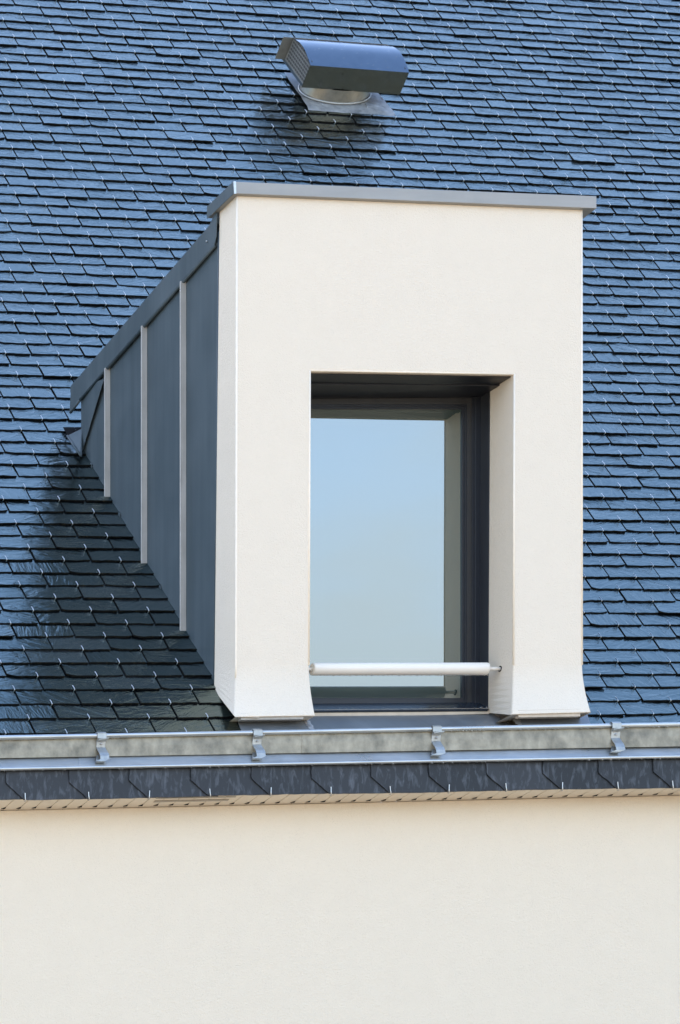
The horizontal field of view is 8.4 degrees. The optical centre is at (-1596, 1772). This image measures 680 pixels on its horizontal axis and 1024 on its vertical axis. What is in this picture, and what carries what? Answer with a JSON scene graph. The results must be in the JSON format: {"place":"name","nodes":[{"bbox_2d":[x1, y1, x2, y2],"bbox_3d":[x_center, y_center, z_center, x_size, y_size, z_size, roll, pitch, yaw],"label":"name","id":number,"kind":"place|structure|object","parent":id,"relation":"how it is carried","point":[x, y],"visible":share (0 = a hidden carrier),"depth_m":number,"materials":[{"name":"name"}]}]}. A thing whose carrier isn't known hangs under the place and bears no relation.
{"place":"outdoors","nodes":[
{"label":"outdoors","id":0,"kind":"place"},
{"label":"ground","id":1,"kind":"structure","parent":0,"visible":0},
{"bbox_2d":[0,0,679,1023],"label":"house","id":2,"kind":"structure","parent":1,"relation":"on","point":[138,138],"depth_m":13.50,"materials":[{"name":"stone"}]},
{"bbox_2d":[63,181,595,748],"bbox_3d":[7.251,-4.700,13.587,1.335,2.093,1.406,0,0,0],"label":"dormer","id":3,"kind":"object","parent":2,"relation":"attached to","point":[323,423],"visible":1,"depth_m":13.01,"materials":[{"name":"paint"}]},
{"bbox_2d":[309,662,501,675],"bbox_3d":[7.261,-4.013,13.078,0.757,0.049,0.044,0,0,0],"label":"guard bar","id":4,"kind":"object","parent":3,"relation":"attached to","point":[398,669],"visible":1,"depth_m":13.06,"materials":[{"name":"white paint"}]},
{"bbox_2d":[309,373,510,715],"bbox_3d":[7.268,-4.472,13.131,0.814,1.237,0.226,0,0,0],"label":"window","id":5,"kind":"structure","parent":3,"relation":"in","point":[400,467],"depth_m":13.22,"materials":[{"name":"glass"}]},
{"bbox_2d":[0,722,679,771],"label":"gutter","id":6,"kind":"object","parent":2,"relation":"attached to","point":[610,741],"visible":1,"depth_m":12.88,"materials":[{"name":"metal"}]},
{"bbox_2d":[275,37,408,115],"bbox_3d":[8.663,-7.582,16.093,0.469,0.430,0.289,0,0,6],"label":"roof vent","id":7,"kind":"object","parent":2,"relation":"on","point":[342,76],"visible":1,"depth_m":16.01,"materials":[{"name":"metal"}]}
]}

